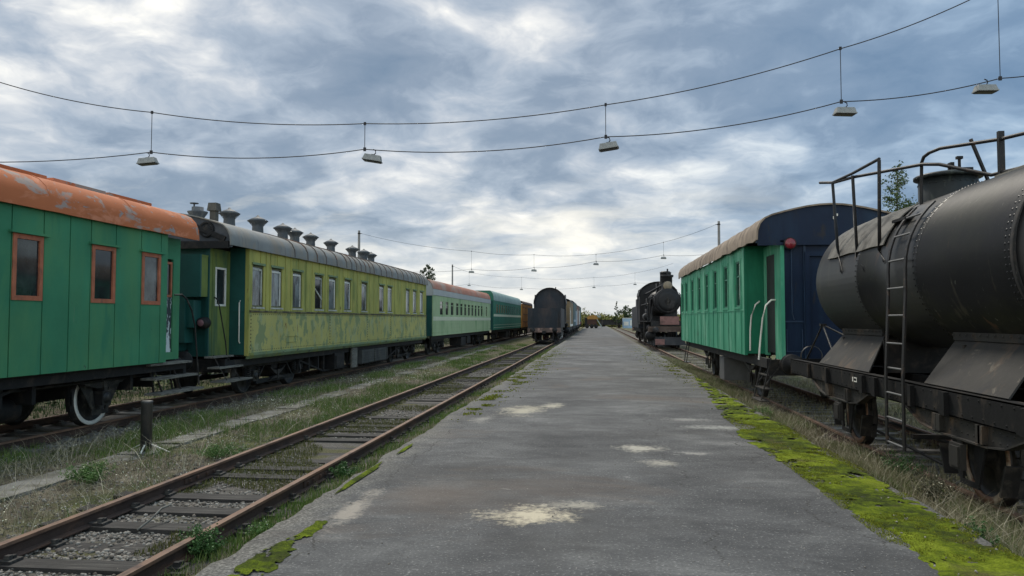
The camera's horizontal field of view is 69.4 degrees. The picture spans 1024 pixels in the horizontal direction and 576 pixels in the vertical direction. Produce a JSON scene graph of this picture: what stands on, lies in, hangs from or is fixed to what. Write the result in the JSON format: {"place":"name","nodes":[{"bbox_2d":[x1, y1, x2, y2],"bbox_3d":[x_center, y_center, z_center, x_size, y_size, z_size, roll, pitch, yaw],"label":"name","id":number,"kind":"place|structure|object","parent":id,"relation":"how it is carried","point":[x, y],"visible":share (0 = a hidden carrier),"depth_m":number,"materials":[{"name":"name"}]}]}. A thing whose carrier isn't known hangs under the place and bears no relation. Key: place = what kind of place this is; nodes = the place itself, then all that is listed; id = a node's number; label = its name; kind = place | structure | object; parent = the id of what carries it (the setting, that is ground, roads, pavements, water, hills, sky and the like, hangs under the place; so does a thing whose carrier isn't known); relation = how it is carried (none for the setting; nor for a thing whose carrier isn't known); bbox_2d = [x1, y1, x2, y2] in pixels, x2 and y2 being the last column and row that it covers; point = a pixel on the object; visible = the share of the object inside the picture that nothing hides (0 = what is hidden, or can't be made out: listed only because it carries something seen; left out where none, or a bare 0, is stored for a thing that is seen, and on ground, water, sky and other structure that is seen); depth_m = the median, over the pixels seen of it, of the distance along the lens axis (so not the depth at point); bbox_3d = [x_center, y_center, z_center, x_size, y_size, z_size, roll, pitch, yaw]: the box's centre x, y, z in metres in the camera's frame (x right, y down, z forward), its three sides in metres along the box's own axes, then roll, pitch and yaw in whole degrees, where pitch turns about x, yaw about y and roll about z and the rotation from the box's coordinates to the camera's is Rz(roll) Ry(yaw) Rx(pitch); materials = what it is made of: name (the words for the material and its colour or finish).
{"place":"outdoors","nodes":[
{"label":"outdoors","id":0,"kind":"place"},
{"bbox_2d":[1,368,388,461],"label":"gravel","id":1,"kind":"structure","parent":0,"point":[50,446],"depth_m":14.37,"materials":[{"name":"grey gravel"}]},
{"bbox_2d":[0,346,499,502],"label":"path","id":2,"kind":"structure","parent":0,"point":[51,476],"depth_m":12.77,"materials":[{"name":"concrete"}]},
{"bbox_2d":[130,400,169,455],"bbox_3d":[-5.978,2.291,12.126,0.634,0.890,0.558,-2,-3,39],"label":"short post","id":3,"kind":"object","parent":2,"relation":"on","point":[146,418],"visible":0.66,"depth_m":12.05,"materials":[{"name":"metal"}]},
{"bbox_2d":[0,327,1023,575],"bbox_3d":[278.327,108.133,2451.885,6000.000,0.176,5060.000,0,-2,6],"label":"ground","id":4,"kind":"structure","parent":0,"point":[348,447],"depth_m":12.52,"materials":[{"name":"soil"}]},
{"bbox_2d":[58,460,117,483],"bbox_3d":[-5.655,2.442,9.869,0.624,0.334,0.693,0,-2,6],"label":"weed clump","id":5,"kind":"object","parent":4,"relation":"on","point":[86,473],"visible":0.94,"depth_m":9.79,"materials":[{"name":"green plant"}]},
{"bbox_2d":[177,523,228,560],"bbox_3d":[-2.864,2.322,6.799,0.547,0.348,0.381,-1,-3,25],"label":"weed clump","id":6,"kind":"object","parent":4,"relation":"on","point":[202,542],"visible":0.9,"depth_m":6.75,"materials":[{"name":"green plant"}]},
{"bbox_2d":[193,441,251,458],"bbox_3d":[-4.568,2.574,11.816,0.876,0.277,0.906,0,-2,6],"label":"weed clump","id":7,"kind":"object","parent":4,"relation":"on","point":[209,454],"visible":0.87,"depth_m":11.71,"materials":[{"name":"green plant"}]},
{"bbox_2d":[0,345,445,424],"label":"side grass","id":8,"kind":"structure","parent":4,"relation":"on","point":[39,409],"depth_m":19.93,"materials":[{"name":"green plant"}]},
{"bbox_2d":[35,336,449,406],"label":"undergrowth","id":9,"kind":"object","parent":4,"relation":"on","point":[446,340],"visible":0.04,"depth_m":23.12,"materials":[{"name":"green plant"}]},
{"bbox_2d":[2,359,484,526],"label":"wild flowers","id":10,"kind":"object","parent":4,"relation":"on","point":[252,420],"visible":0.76,"depth_m":16.44,"materials":[{"name":"green plant"}]},
{"bbox_2d":[0,372,497,575],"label":"gravel","id":11,"kind":"structure","parent":4,"relation":"on","point":[105,553],"depth_m":7.59,"materials":[{"name":"grey gravel"}]},
{"bbox_2d":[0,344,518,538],"bbox_3d":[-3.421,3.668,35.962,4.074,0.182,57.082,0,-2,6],"label":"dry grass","id":12,"kind":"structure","parent":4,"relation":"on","point":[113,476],"depth_m":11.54,"materials":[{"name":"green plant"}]},
{"bbox_2d":[245,518,279,536],"bbox_3d":[-2.416,2.387,7.329,0.467,0.219,0.399,0,-2,6],"label":"weed clump","id":13,"kind":"object","parent":4,"relation":"on","point":[264,526],"visible":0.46,"depth_m":7.32,"materials":[{"name":"green plant"}]},
{"bbox_2d":[0,343,529,533],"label":"grass","id":14,"kind":"structure","parent":4,"relation":"on","point":[207,418],"depth_m":16.19,"materials":[{"name":"green plant"}]},
{"bbox_2d":[0,332,531,459],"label":"railway track","id":15,"kind":"structure","parent":4,"relation":"on","point":[224,394],"depth_m":18.17,"materials":[{"name":"steel"},{"name":"wood"}]},
{"bbox_2d":[0,164,203,425],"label":"passenger coach","id":16,"kind":"object","parent":15,"relation":"on","point":[90,294],"visible":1,"depth_m":13.20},
{"bbox_2d":[8,229,50,300],"bbox_3d":[-7.660,-0.346,11.729,0.100,1.085,0.810,0,-2,6],"label":"window","id":17,"kind":"structure","parent":16,"relation":"in","point":[27,250],"depth_m":11.73,"materials":[{"name":"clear glass"}]},
{"bbox_2d":[89,241,121,302],"bbox_3d":[-7.455,-0.268,13.535,0.100,1.085,0.830,0,-2,6],"label":"window","id":18,"kind":"structure","parent":16,"relation":"in","point":[103,266],"depth_m":13.54,"materials":[{"name":"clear glass"}]},
{"bbox_2d":[139,249,165,304],"bbox_3d":[-7.290,-0.205,14.985,0.100,1.085,0.810,0,-2,6],"label":"window","id":19,"kind":"structure","parent":16,"relation":"in","point":[151,263],"depth_m":14.99,"materials":[{"name":"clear glass"}]},
{"bbox_2d":[166,297,171,351],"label":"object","id":20,"kind":"structure","parent":16,"relation":"in","point":[169,299],"depth_m":16.17,"materials":[{"name":"paint"}]},
{"bbox_2d":[167,262,172,296],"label":"window","id":21,"kind":"structure","parent":16,"relation":"in","point":[170,264],"depth_m":16.23,"materials":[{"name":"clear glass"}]},
{"bbox_2d":[168,202,427,393],"bbox_3d":[-7.278,0.617,28.559,3.204,5.295,22.054,0,-2,6],"label":"passenger coach","id":22,"kind":"object","parent":15,"relation":"on","point":[282,307],"visible":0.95,"depth_m":21.66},
{"bbox_2d":[215,267,226,305],"bbox_3d":[-7.408,-0.028,18.788,0.048,0.980,0.530,0,-2,6],"label":"window","id":23,"kind":"structure","parent":22,"relation":"in","point":[220,273],"depth_m":18.82,"materials":[{"name":"black glass"}]},
{"bbox_2d":[251,262,265,308],"bbox_3d":[-6.791,-0.057,19.742,0.100,1.220,0.780,0,-2,6],"label":"window","id":24,"kind":"structure","parent":22,"relation":"in","point":[257,282],"depth_m":19.82,"materials":[{"name":"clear glass"}]},
{"bbox_2d":[271,265,283,309],"bbox_3d":[-6.659,-0.007,20.903,0.100,1.220,0.820,0,-2,6],"label":"window","id":25,"kind":"structure","parent":22,"relation":"in","point":[276,273],"depth_m":20.99,"materials":[{"name":"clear glass"}]},
{"bbox_2d":[292,269,303,309],"bbox_3d":[-6.496,0.055,22.343,0.100,1.220,0.820,0,-2,6],"label":"window","id":26,"kind":"structure","parent":22,"relation":"in","point":[297,276],"depth_m":22.40,"materials":[{"name":"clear glass"}]},
{"bbox_2d":[314,272,324,310],"bbox_3d":[-6.299,0.130,24.080,0.100,1.220,0.820,0,-2,6],"label":"window","id":27,"kind":"structure","parent":22,"relation":"in","point":[318,279],"depth_m":24.17,"materials":[{"name":"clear glass"}]},
{"bbox_2d":[328,275,337,310],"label":"window","id":28,"kind":"structure","parent":22,"relation":"in","point":[332,281],"depth_m":25.44,"materials":[{"name":"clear glass"}]},
{"bbox_2d":[344,277,351,311],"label":"window","id":29,"kind":"structure","parent":22,"relation":"in","point":[347,283],"depth_m":26.89,"materials":[{"name":"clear glass"}]},
{"bbox_2d":[361,280,367,311],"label":"window","id":30,"kind":"structure","parent":22,"relation":"in","point":[364,285],"depth_m":28.90,"materials":[{"name":"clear glass"}]},
{"bbox_2d":[379,283,384,312],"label":"window","id":31,"kind":"structure","parent":22,"relation":"in","point":[381,288],"depth_m":31.27,"materials":[{"name":"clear glass"}]},
{"bbox_2d":[387,285,392,312],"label":"window","id":32,"kind":"structure","parent":22,"relation":"in","point":[390,286],"depth_m":32.49,"materials":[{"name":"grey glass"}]},
{"bbox_2d":[406,288,410,313],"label":"window","id":33,"kind":"structure","parent":22,"relation":"in","point":[407,291],"depth_m":35.58,"materials":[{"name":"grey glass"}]},
{"bbox_2d":[413,289,416,313],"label":"window","id":34,"kind":"structure","parent":22,"relation":"in","point":[414,292],"depth_m":36.95,"materials":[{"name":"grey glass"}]},
{"bbox_2d":[420,290,423,313],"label":"window","id":35,"kind":"structure","parent":22,"relation":"in","point":[421,292],"depth_m":38.44,"materials":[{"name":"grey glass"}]},
{"bbox_2d":[399,279,490,354],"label":"passenger coach","id":36,"kind":"object","parent":15,"relation":"on","point":[458,316],"visible":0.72,"depth_m":47.35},
{"bbox_2d":[440,301,442,314],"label":"window","id":37,"kind":"structure","parent":36,"relation":"in","point":[441,302],"depth_m":43.32,"materials":[{"name":"glass"}]},
{"bbox_2d":[446,301,448,315],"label":"window","id":38,"kind":"structure","parent":36,"relation":"in","point":[447,303],"depth_m":45.06,"materials":[{"name":"glass"}]},
{"bbox_2d":[451,302,453,315],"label":"window","id":39,"kind":"structure","parent":36,"relation":"in","point":[452,303],"depth_m":46.64,"materials":[{"name":"glass"}]},
{"bbox_2d":[456,303,458,315],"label":"window","id":40,"kind":"structure","parent":36,"relation":"in","point":[457,304],"depth_m":48.32,"materials":[{"name":"glass"}]},
{"bbox_2d":[460,303,462,315],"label":"window","id":41,"kind":"structure","parent":36,"relation":"in","point":[461,304],"depth_m":49.76,"materials":[{"name":"glass"}]},
{"bbox_2d":[464,304,466,315],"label":"window","id":42,"kind":"structure","parent":36,"relation":"in","point":[465,305],"depth_m":51.28,"materials":[{"name":"green glass"}]},
{"bbox_2d":[470,290,520,341],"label":"passenger coach","id":43,"kind":"object","parent":15,"relation":"on","point":[505,315],"visible":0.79,"depth_m":72.80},
{"bbox_2d":[517,301,532,335],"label":"railway wagon","id":44,"kind":"object","parent":15,"relation":"on","point":[525,306],"visible":0.35,"depth_m":93.66,"materials":[{"name":"orange paint"}]},
{"bbox_2d":[0,327,582,575],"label":"railway track","id":45,"kind":"structure","parent":4,"relation":"on","point":[53,533],"depth_m":8.89,"materials":[{"name":"brown metal"}]},
{"bbox_2d":[137,504,171,530],"bbox_3d":[-3.748,2.408,7.780,0.050,0.178,0.440,-1,-3,21],"label":"stick","id":46,"kind":"object","parent":45,"relation":"on","point":[152,517],"visible":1,"depth_m":7.75,"materials":[{"name":"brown wood"}]},
{"bbox_2d":[528,287,568,342],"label":"wagon","id":47,"kind":"object","parent":45,"relation":"on","point":[546,315],"visible":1,"depth_m":66.19,"materials":[{"name":"metal"}]},
{"bbox_2d":[550,299,572,336],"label":"railcar","id":48,"kind":"object","parent":45,"relation":"on","point":[569,313],"visible":0.24,"depth_m":86.84,"materials":[{"name":"beige paint"}]},
{"bbox_2d":[568,300,576,334],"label":"wagon","id":49,"kind":"object","parent":45,"relation":"on","point":[574,316],"visible":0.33,"depth_m":104.19,"materials":[{"name":"metal"}]},
{"bbox_2d":[572,305,579,332],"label":"goods wagon","id":50,"kind":"object","parent":45,"relation":"on","point":[578,318],"visible":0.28,"depth_m":127.63,"materials":[{"name":"white paint"}]},
{"bbox_2d":[576,306,580,330],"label":"goods wagon","id":51,"kind":"object","parent":45,"relation":"on","point":[580,318],"visible":0.16,"depth_m":144.16,"materials":[{"name":"green paint"}]},
{"bbox_2d":[134,346,542,555],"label":"track weeds","id":52,"kind":"object","parent":4,"relation":"on","point":[281,485],"visible":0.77,"depth_m":11.49,"materials":[{"name":"green plant"}]},
{"bbox_2d":[329,460,358,478],"bbox_3d":[-2.296,2.483,10.127,0.423,0.274,0.369,-1,-3,27],"label":"weed clump","id":53,"kind":"object","parent":4,"relation":"on","point":[343,467],"visible":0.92,"depth_m":10.09,"materials":[{"name":"green plant"}]},
{"bbox_2d":[157,345,556,575],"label":"verge grass","id":54,"kind":"structure","parent":4,"relation":"on","point":[240,540],"depth_m":8.69,"materials":[{"name":"green plant"}]},
{"bbox_2d":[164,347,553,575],"bbox_3d":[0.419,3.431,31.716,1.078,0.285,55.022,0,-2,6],"label":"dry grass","id":55,"kind":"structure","parent":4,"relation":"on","point":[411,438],"depth_m":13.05,"materials":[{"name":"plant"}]},
{"bbox_2d":[358,230,361,257],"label":"light pole","id":56,"kind":"object","parent":4,"relation":"on","point":[359,233],"visible":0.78,"depth_m":72.30,"materials":[{"name":"metal"}]},
{"bbox_2d":[364,225,713,271],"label":"span wire","id":57,"kind":"object","parent":56,"relation":"attached to","point":[545,255],"visible":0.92,"depth_m":70.16,"materials":[{"name":"black metal"}]},
{"bbox_2d":[420,267,431,279],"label":"spruce tree","id":58,"kind":"object","parent":4,"relation":"on","point":[423,271],"visible":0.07,"depth_m":63.41,"materials":[{"name":"green plant"}]},
{"bbox_2d":[426,264,435,336],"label":"spruce tree","id":59,"kind":"object","parent":4,"relation":"on","point":[429,268],"visible":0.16,"depth_m":76.39,"materials":[{"name":"green plant"}]},
{"bbox_2d":[612,302,620,322],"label":"sapling","id":60,"kind":"object","parent":4,"relation":"on","point":[614,317],"visible":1,"depth_m":194.06,"materials":[{"name":"green plant"}]},
{"bbox_2d":[619,305,631,321],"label":"round tree","id":61,"kind":"object","parent":4,"relation":"on","point":[624,312],"visible":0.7,"depth_m":201.98,"materials":[{"name":"green plant"}]},
{"bbox_2d":[622,318,631,327],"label":"container","id":62,"kind":"object","parent":4,"relation":"on","point":[627,322],"visible":0.79,"depth_m":196.57,"materials":[{"name":"blue paint"}]},
{"bbox_2d":[580,311,679,326],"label":"hedge thicket","id":63,"kind":"object","parent":4,"relation":"on","point":[605,317],"visible":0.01,"depth_m":229.00,"materials":[{"name":"green plant"}]},
{"bbox_2d":[715,221,719,244],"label":"light pole","id":64,"kind":"object","parent":4,"relation":"on","point":[718,224],"visible":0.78,"depth_m":68.46,"materials":[{"name":"metal"}]},
{"bbox_2d":[754,404,772,417],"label":"weed clump","id":65,"kind":"object","parent":4,"relation":"on","point":[765,410],"visible":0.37,"depth_m":14.91,"materials":[{"name":"green plant"}]},
{"bbox_2d":[611,327,1023,524],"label":"railway track","id":66,"kind":"structure","parent":4,"relation":"on","point":[812,395],"depth_m":14.74,"materials":[{"name":"steel"},{"name":"wood"}]},
{"bbox_2d":[600,320,621,327],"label":"flat wagon","id":67,"kind":"object","parent":66,"relation":"on","point":[603,323],"visible":0.86,"depth_m":195.13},
{"bbox_2d":[632,269,685,347],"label":"steam locomotive","id":68,"kind":"object","parent":66,"relation":"on","point":[655,320],"visible":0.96,"depth_m":53.16,"materials":[{"name":"metal"}]},
{"bbox_2d":[678,203,891,401],"bbox_3d":[7.801,0.751,23.517,3.231,4.592,15.812,0,-2,6],"label":"passenger coach","id":69,"kind":"object","parent":66,"relation":"on","point":[749,296],"visible":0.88,"depth_m":17.42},
{"bbox_2d":[681,284,682,312],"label":"window","id":70,"kind":"structure","parent":69,"relation":"in","point":[682,284],"depth_m":31.18,"materials":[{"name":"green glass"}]},
{"bbox_2d":[685,283,686,312],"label":"window","id":71,"kind":"structure","parent":69,"relation":"in","point":[686,283],"depth_m":29.87,"materials":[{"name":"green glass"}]},
{"bbox_2d":[691,280,692,312],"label":"window","id":72,"kind":"structure","parent":69,"relation":"in","point":[692,280],"depth_m":28.03,"materials":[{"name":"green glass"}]},
{"bbox_2d":[697,278,699,311],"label":"window","id":73,"kind":"structure","parent":69,"relation":"in","point":[698,278],"depth_m":26.21,"materials":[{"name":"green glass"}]},
{"bbox_2d":[704,274,707,311],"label":"window","id":74,"kind":"structure","parent":69,"relation":"in","point":[707,274],"depth_m":24.35,"materials":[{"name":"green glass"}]},
{"bbox_2d":[713,271,716,310],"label":"window","id":75,"kind":"structure","parent":69,"relation":"in","point":[715,287],"depth_m":22.71,"materials":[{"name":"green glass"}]},
{"bbox_2d":[723,266,727,309],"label":"window","id":76,"kind":"structure","parent":69,"relation":"in","point":[725,268],"depth_m":20.91,"materials":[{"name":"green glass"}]},
{"bbox_2d":[734,261,739,308],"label":"window","id":77,"kind":"structure","parent":69,"relation":"in","point":[737,263],"depth_m":19.05,"materials":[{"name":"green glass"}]},
{"bbox_2d":[766,255,775,352],"bbox_3d":[6.052,0.369,17.203,0.050,2.250,0.850,0,-2,6],"label":"door","id":78,"kind":"structure","parent":69,"relation":"in","point":[770,259],"depth_m":17.20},
{"bbox_2d":[782,131,1023,506],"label":"tank wagon","id":79,"kind":"object","parent":66,"relation":"on","point":[922,302],"visible":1,"depth_m":9.11,"materials":[{"name":"metal"}]},
{"bbox_2d":[660,356,1023,557],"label":"tall dry grass","id":80,"kind":"structure","parent":4,"relation":"on","point":[869,468],"depth_m":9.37,"materials":[{"name":"green plant"}]},
{"bbox_2d":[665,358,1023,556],"bbox_3d":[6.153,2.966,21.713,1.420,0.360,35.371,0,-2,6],"label":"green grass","id":81,"kind":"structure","parent":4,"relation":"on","point":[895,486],"depth_m":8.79,"materials":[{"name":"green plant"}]},
{"bbox_2d":[881,160,917,211],"bbox_3d":[17.166,-0.886,32.465,4.801,9.378,5.098,0,-2,6],"label":"birch tree","id":82,"kind":"object","parent":4,"relation":"on","point":[897,200],"visible":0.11,"depth_m":32.19,"materials":[{"name":"green plant"}]},
{"bbox_2d":[879,449,927,478],"bbox_3d":[5.128,2.340,9.756,0.549,0.427,0.531,0,-2,6],"label":"weed clump","id":83,"kind":"object","parent":4,"relation":"on","point":[901,465],"visible":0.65,"depth_m":9.78,"materials":[{"name":"green plant"}]},
{"bbox_2d":[910,468,961,504],"bbox_3d":[4.772,2.244,8.356,0.399,0.425,0.550,1,-3,-28],"label":"weed clump","id":84,"kind":"object","parent":4,"relation":"on","point":[933,489],"visible":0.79,"depth_m":8.30,"materials":[{"name":"green plant"}]},
{"bbox_2d":[956,516,999,544],"bbox_3d":[4.011,2.136,6.426,0.368,0.332,0.321,-1,-3,22],"label":"weed clump","id":85,"kind":"object","parent":4,"relation":"on","point":[983,530],"visible":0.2,"depth_m":6.40,"materials":[{"name":"green plant"}]},
{"bbox_2d":[0,0,1023,316],"label":"sky","id":86,"kind":"structure","parent":0,"point":[251,61],"materials":[{"name":"grey"}]},
{"bbox_2d":[195,326,994,575],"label":"road","id":87,"kind":"structure","parent":0,"point":[669,512],"depth_m":7.18,"materials":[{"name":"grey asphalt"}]},
{"bbox_2d":[228,443,412,575],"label":"moss patch","id":88,"kind":"object","parent":87,"relation":"on","point":[262,562],"visible":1,"depth_m":5.53,"materials":[{"name":"green plant"}]},
{"bbox_2d":[451,390,508,421],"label":"moss tufts","id":89,"kind":"object","parent":87,"relation":"on","point":[491,397],"visible":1,"depth_m":15.25,"materials":[{"name":"green plant"}]},
{"bbox_2d":[484,371,537,399],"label":"moss tufts","id":90,"kind":"object","parent":87,"relation":"on","point":[513,380],"visible":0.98,"depth_m":20.93,"materials":[{"name":"green plant"}]},
{"bbox_2d":[501,358,557,391],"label":"moss tufts","id":91,"kind":"object","parent":87,"relation":"on","point":[535,369],"visible":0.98,"depth_m":25.92,"materials":[{"name":"green plant"}]},
{"bbox_2d":[518,345,570,373],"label":"moss tufts","id":92,"kind":"object","parent":87,"relation":"on","point":[548,356],"visible":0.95,"depth_m":35.37,"materials":[{"name":"green plant"}]},
{"bbox_2d":[585,315,601,327],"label":"track machine","id":93,"kind":"object","parent":87,"relation":"on","point":[591,321],"visible":0.94,"depth_m":156.95,"materials":[{"name":"yellow paint"}]},
{"bbox_2d":[652,356,699,386],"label":"moss tufts","id":94,"kind":"object","parent":87,"relation":"on","point":[668,362],"visible":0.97,"depth_m":26.14,"materials":[{"name":"green plant"}]},
{"bbox_2d":[633,346,897,513],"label":"moss tufts","id":95,"kind":"object","parent":87,"relation":"on","point":[650,353],"visible":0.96,"depth_m":29.31,"materials":[{"name":"green plant"}]},
{"bbox_2d":[695,375,1023,575],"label":"moss verge","id":96,"kind":"structure","parent":87,"relation":"on","point":[871,497],"depth_m":6.92,"materials":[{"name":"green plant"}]},
{"bbox_2d":[657,346,1023,514],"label":"dry grass","id":97,"kind":"structure","parent":0,"point":[942,473],"depth_m":17.34,"materials":[{"name":"plant"}]},
{"bbox_3d":[14.364,-2.719,18.130,0.490,11.700,0.370,0,-2,6],"label":"light pole","id":98,"kind":"object","parent":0,"visible":0},
{"bbox_2d":[0,0,1023,162],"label":"span wire","id":99,"kind":"object","parent":98,"relation":"attached to","point":[999,78],"visible":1,"depth_m":19.71,"materials":[{"name":"black metal"}]},
{"bbox_2d":[136,152,159,165],"bbox_3d":[-10.323,-3.668,20.964,0.524,0.361,0.284,-5,-3,1],"label":"hanging lamp","id":100,"kind":"object","parent":99,"relation":"hanging from","point":[147,161],"visible":1,"depth_m":20.86,"materials":[{"name":"white metal"}]},
{"bbox_2d":[362,149,382,163],"bbox_3d":[-3.797,-3.620,20.221,0.524,0.361,0.284,9,-2,1],"label":"hanging lamp","id":101,"kind":"object","parent":99,"relation":"hanging from","point":[372,158],"visible":1,"depth_m":20.11,"materials":[{"name":"white metal"}]},
{"bbox_2d":[598,137,618,151],"bbox_3d":[2.535,-3.811,19.510,0.524,0.361,0.284,-8,-4,12],"label":"hanging lamp","id":102,"kind":"object","parent":99,"relation":"hanging from","point":[608,146],"visible":1,"depth_m":19.41,"materials":[{"name":"white metal"}]},
{"bbox_2d":[832,101,857,116],"bbox_3d":[8.486,-4.580,18.868,0.524,0.361,0.284,2,-2,1],"label":"hanging lamp","id":103,"kind":"object","parent":99,"relation":"hanging from","point":[846,111],"visible":1,"depth_m":18.76,"materials":[{"name":"white metal"}]},
{"bbox_2d":[971,79,999,93],"bbox_3d":[11.834,-5.056,18.509,0.524,0.361,0.284,0,-2,1],"label":"hanging lamp","id":104,"kind":"object","parent":99,"relation":"hanging from","point":[986,88],"visible":1,"depth_m":18.40,"materials":[{"name":"white metal"}]},
{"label":"light pole","id":105,"kind":"object","parent":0,"visible":0},
{"bbox_2d":[458,263,672,288],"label":"span wire","id":106,"kind":"object","parent":105,"relation":"attached to","point":[535,278],"visible":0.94,"depth_m":120.54,"materials":[{"name":"black metal"}]}
]}

